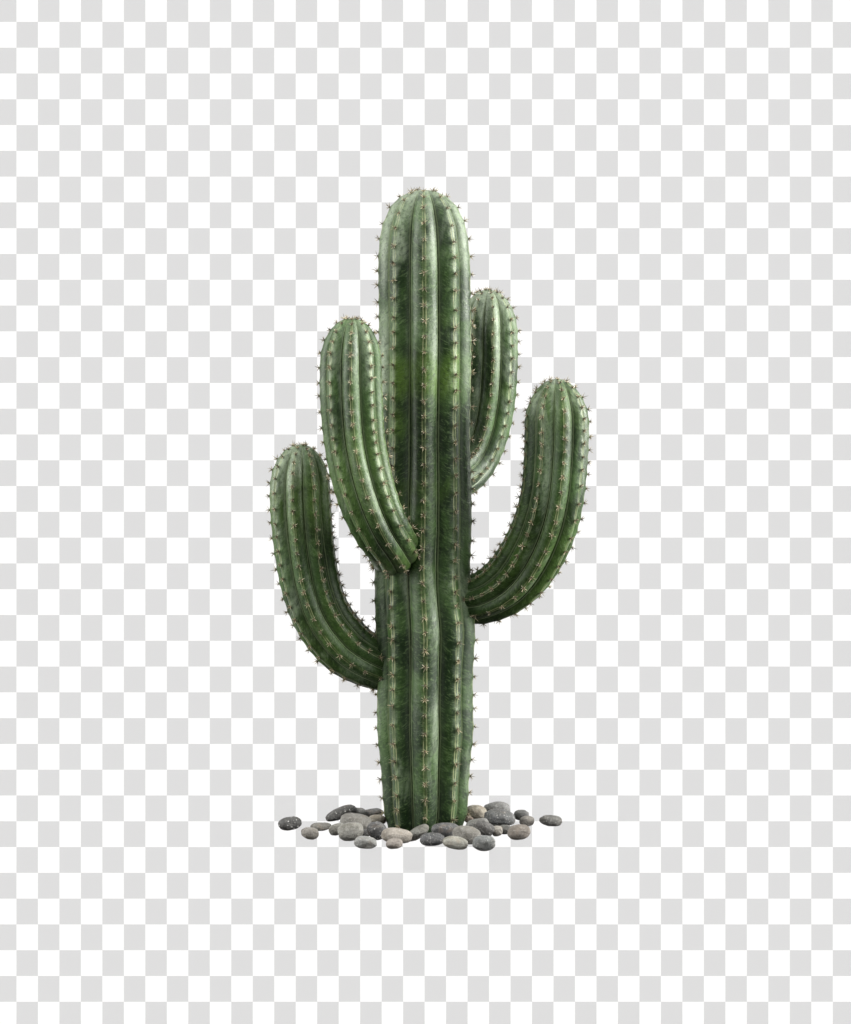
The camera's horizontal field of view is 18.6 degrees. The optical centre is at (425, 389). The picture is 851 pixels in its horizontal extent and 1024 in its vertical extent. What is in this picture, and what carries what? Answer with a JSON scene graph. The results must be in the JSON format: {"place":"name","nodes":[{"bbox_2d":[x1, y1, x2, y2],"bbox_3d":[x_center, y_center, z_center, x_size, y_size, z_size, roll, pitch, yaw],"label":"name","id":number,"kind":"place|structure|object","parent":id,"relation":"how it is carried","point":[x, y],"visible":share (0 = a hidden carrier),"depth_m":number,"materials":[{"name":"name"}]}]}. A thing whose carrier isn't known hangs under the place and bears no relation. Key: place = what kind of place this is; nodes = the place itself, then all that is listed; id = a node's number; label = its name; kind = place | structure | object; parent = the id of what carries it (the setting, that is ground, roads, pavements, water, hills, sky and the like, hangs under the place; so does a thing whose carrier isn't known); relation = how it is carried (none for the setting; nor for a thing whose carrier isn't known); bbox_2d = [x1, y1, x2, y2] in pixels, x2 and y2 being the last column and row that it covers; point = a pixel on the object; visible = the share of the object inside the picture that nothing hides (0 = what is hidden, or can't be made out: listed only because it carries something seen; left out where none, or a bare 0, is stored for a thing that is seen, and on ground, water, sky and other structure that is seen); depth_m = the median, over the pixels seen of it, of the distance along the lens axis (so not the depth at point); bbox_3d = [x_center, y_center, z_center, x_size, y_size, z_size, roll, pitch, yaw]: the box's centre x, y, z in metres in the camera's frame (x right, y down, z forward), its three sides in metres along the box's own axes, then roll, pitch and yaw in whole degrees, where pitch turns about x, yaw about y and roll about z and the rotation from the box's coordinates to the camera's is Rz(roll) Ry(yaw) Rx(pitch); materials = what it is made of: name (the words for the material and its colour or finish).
{"place":"outdoors","nodes":[
{"label":"outdoors","id":0,"kind":"place"},
{"bbox_2d":[0,0,850,1023],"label":"backdrop","id":1,"kind":"structure","parent":0,"point":[652,198],"depth_m":5.20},
{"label":"ground","id":2,"kind":"structure","parent":0,"visible":0},
{"bbox_2d":[278,816,301,830],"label":"pebble","id":3,"kind":"object","parent":2,"relation":"on","point":[289,823],"visible":1,"depth_m":3.14,"materials":[{"name":"stone"}]},
{"bbox_2d":[301,827,318,839],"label":"pebble","id":4,"kind":"object","parent":2,"relation":"on","point":[311,833],"visible":1,"depth_m":3.08,"materials":[{"name":"stone"}]},
{"bbox_2d":[310,822,330,830],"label":"pebble","id":5,"kind":"object","parent":2,"relation":"on","point":[321,826],"visible":0.83,"depth_m":3.14,"materials":[{"name":"stone"}]},
{"bbox_2d":[329,823,342,835],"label":"pebble","id":6,"kind":"object","parent":2,"relation":"on","point":[333,828],"visible":0.69,"depth_m":3.10,"materials":[{"name":"stone"}]},
{"bbox_2d":[325,804,356,821],"bbox_3d":[-0.104,0.525,3.212,0.039,0.020,0.037,0,0,0],"label":"pebble","id":7,"kind":"object","parent":2,"relation":"on","point":[336,814],"visible":0.88,"depth_m":3.20,"materials":[{"name":"stone"}]},
{"bbox_2d":[337,822,363,840],"bbox_3d":[-0.089,0.524,3.071,0.031,0.022,0.024,0,0,0],"label":"pebble","id":8,"kind":"object","parent":2,"relation":"on","point":[351,831],"visible":0.95,"depth_m":3.06,"materials":[{"name":"stone"}]},
{"bbox_2d":[340,813,370,828],"bbox_3d":[-0.085,0.525,3.146,0.038,0.020,0.035,0,0,0],"label":"pebble","id":9,"kind":"object","parent":2,"relation":"on","point":[364,820],"visible":0.66,"depth_m":3.13,"materials":[{"name":"stone"}]},
{"bbox_2d":[354,808,365,814],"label":"pebble","id":10,"kind":"object","parent":2,"relation":"on","point":[360,811],"visible":0.34,"depth_m":3.22,"materials":[{"name":"stone"}]},
{"bbox_2d":[354,836,376,848],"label":"pebble","id":11,"kind":"object","parent":2,"relation":"on","point":[365,842],"visible":1,"depth_m":3.01,"materials":[{"name":"stone"}]},
{"bbox_2d":[362,829,368,835],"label":"pebble","id":12,"kind":"object","parent":2,"relation":"on","point":[365,833],"visible":0.48,"depth_m":3.10,"materials":[{"name":"stone"}]},
{"bbox_2d":[365,808,382,816],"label":"pebble","id":13,"kind":"object","parent":2,"relation":"on","point":[374,811],"visible":0.69,"depth_m":3.23,"materials":[{"name":"stone"}]},
{"bbox_2d":[367,821,385,839],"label":"pebble","id":14,"kind":"object","parent":2,"relation":"on","point":[375,829],"visible":0.84,"depth_m":3.07,"materials":[{"name":"stone"}]},
{"bbox_2d":[369,814,384,822],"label":"pebble","id":15,"kind":"object","parent":2,"relation":"on","point":[379,818],"visible":0.68,"depth_m":3.19,"materials":[{"name":"stone"}]},
{"bbox_2d":[386,838,402,848],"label":"pebble","id":16,"kind":"object","parent":2,"relation":"on","point":[394,843],"visible":1,"depth_m":3.01,"materials":[{"name":"stone"}]},
{"bbox_2d":[381,827,412,842],"bbox_3d":[-0.034,0.526,3.052,0.037,0.019,0.030,0,0,0],"label":"pebble","id":17,"kind":"object","parent":2,"relation":"on","point":[403,835],"visible":0.89,"depth_m":3.04,"materials":[{"name":"stone"}]},
{"bbox_2d":[410,824,428,841],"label":"pebble","id":18,"kind":"object","parent":2,"relation":"on","point":[418,832],"visible":0.86,"depth_m":3.06,"materials":[{"name":"stone"}]},
{"bbox_2d":[266,186,593,832],"bbox_3d":[0.005,0.148,3.174,0.358,0.802,0.257,0,0,-26],"label":"cactus","id":19,"kind":"object","parent":2,"relation":"on","point":[417,404],"visible":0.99,"depth_m":3.15,"materials":[{"name":"green plant"}]},
{"bbox_2d":[420,833,444,845],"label":"pebble","id":20,"kind":"object","parent":2,"relation":"on","point":[431,839],"visible":0.99,"depth_m":3.03,"materials":[{"name":"stone"}]},
{"bbox_2d":[431,823,457,836],"bbox_3d":[0.024,0.526,3.096,0.034,0.017,0.026,0,0,0],"label":"pebble","id":21,"kind":"object","parent":2,"relation":"on","point":[445,829],"visible":0.66,"depth_m":3.08,"materials":[{"name":"stone"}]},
{"bbox_2d":[443,836,467,849],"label":"pebble","id":22,"kind":"object","parent":2,"relation":"on","point":[456,842],"visible":1,"depth_m":3.00,"materials":[{"name":"stone"}]},
{"bbox_2d":[452,826,480,844],"bbox_3d":[0.049,0.524,3.048,0.034,0.022,0.029,0,0,0],"label":"pebble","id":23,"kind":"object","parent":2,"relation":"on","point":[469,834],"visible":0.73,"depth_m":3.04,"materials":[{"name":"stone"}]},
{"bbox_2d":[465,816,472,822],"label":"pebble","id":24,"kind":"object","parent":2,"relation":"on","point":[467,819],"visible":0.67,"depth_m":3.19,"materials":[{"name":"stone"}]},
{"bbox_2d":[467,805,486,818],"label":"pebble","id":25,"kind":"object","parent":2,"relation":"on","point":[476,811],"visible":0.75,"depth_m":3.21,"materials":[{"name":"stone"}]},
{"bbox_2d":[466,818,488,826],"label":"pebble","id":26,"kind":"object","parent":2,"relation":"on","point":[472,822],"visible":0.5,"depth_m":3.14,"materials":[{"name":"stone"}]},
{"bbox_2d":[472,835,494,850],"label":"pebble","id":27,"kind":"object","parent":2,"relation":"on","point":[483,843],"visible":1,"depth_m":3.00,"materials":[{"name":"stone"}]},
{"bbox_2d":[474,820,494,835],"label":"pebble","id":28,"kind":"object","parent":2,"relation":"on","point":[483,827],"visible":0.81,"depth_m":3.09,"materials":[{"name":"stone"}]},
{"bbox_2d":[484,801,509,810],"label":"pebble","id":29,"kind":"object","parent":2,"relation":"on","point":[498,805],"visible":0.56,"depth_m":3.23,"materials":[{"name":"stone"}]},
{"bbox_2d":[493,826,502,835],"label":"pebble","id":30,"kind":"object","parent":2,"relation":"on","point":[498,830],"visible":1,"depth_m":3.10,"materials":[{"name":"stone"}]},
{"bbox_2d":[484,809,514,824],"bbox_3d":[0.091,0.525,3.175,0.038,0.021,0.036,0,0,0],"label":"pebble","id":31,"kind":"object","parent":2,"relation":"on","point":[499,816],"visible":0.85,"depth_m":3.16,"materials":[{"name":"stone"}]},
{"bbox_2d":[500,825,510,833],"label":"pebble","id":32,"kind":"object","parent":2,"relation":"on","point":[505,828],"visible":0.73,"depth_m":3.11,"materials":[{"name":"stone"}]},
{"bbox_2d":[507,824,530,839],"bbox_3d":[0.111,0.526,3.081,0.028,0.018,0.024,0,0,0],"label":"pebble","id":33,"kind":"object","parent":2,"relation":"on","point":[518,831],"visible":1,"depth_m":3.07,"materials":[{"name":"stone"}]},
{"bbox_2d":[514,810,528,819],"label":"pebble","id":34,"kind":"object","parent":2,"relation":"on","point":[518,814],"visible":0.72,"depth_m":3.21,"materials":[{"name":"stone"}]},
{"bbox_2d":[519,816,533,825],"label":"pebble","id":35,"kind":"object","parent":2,"relation":"on","point":[527,820],"visible":0.81,"depth_m":3.17,"materials":[{"name":"stone"}]},
{"bbox_2d":[539,815,561,825],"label":"pebble","id":36,"kind":"object","parent":2,"relation":"on","point":[550,820],"visible":1,"depth_m":3.17,"materials":[{"name":"stone"}]}
]}

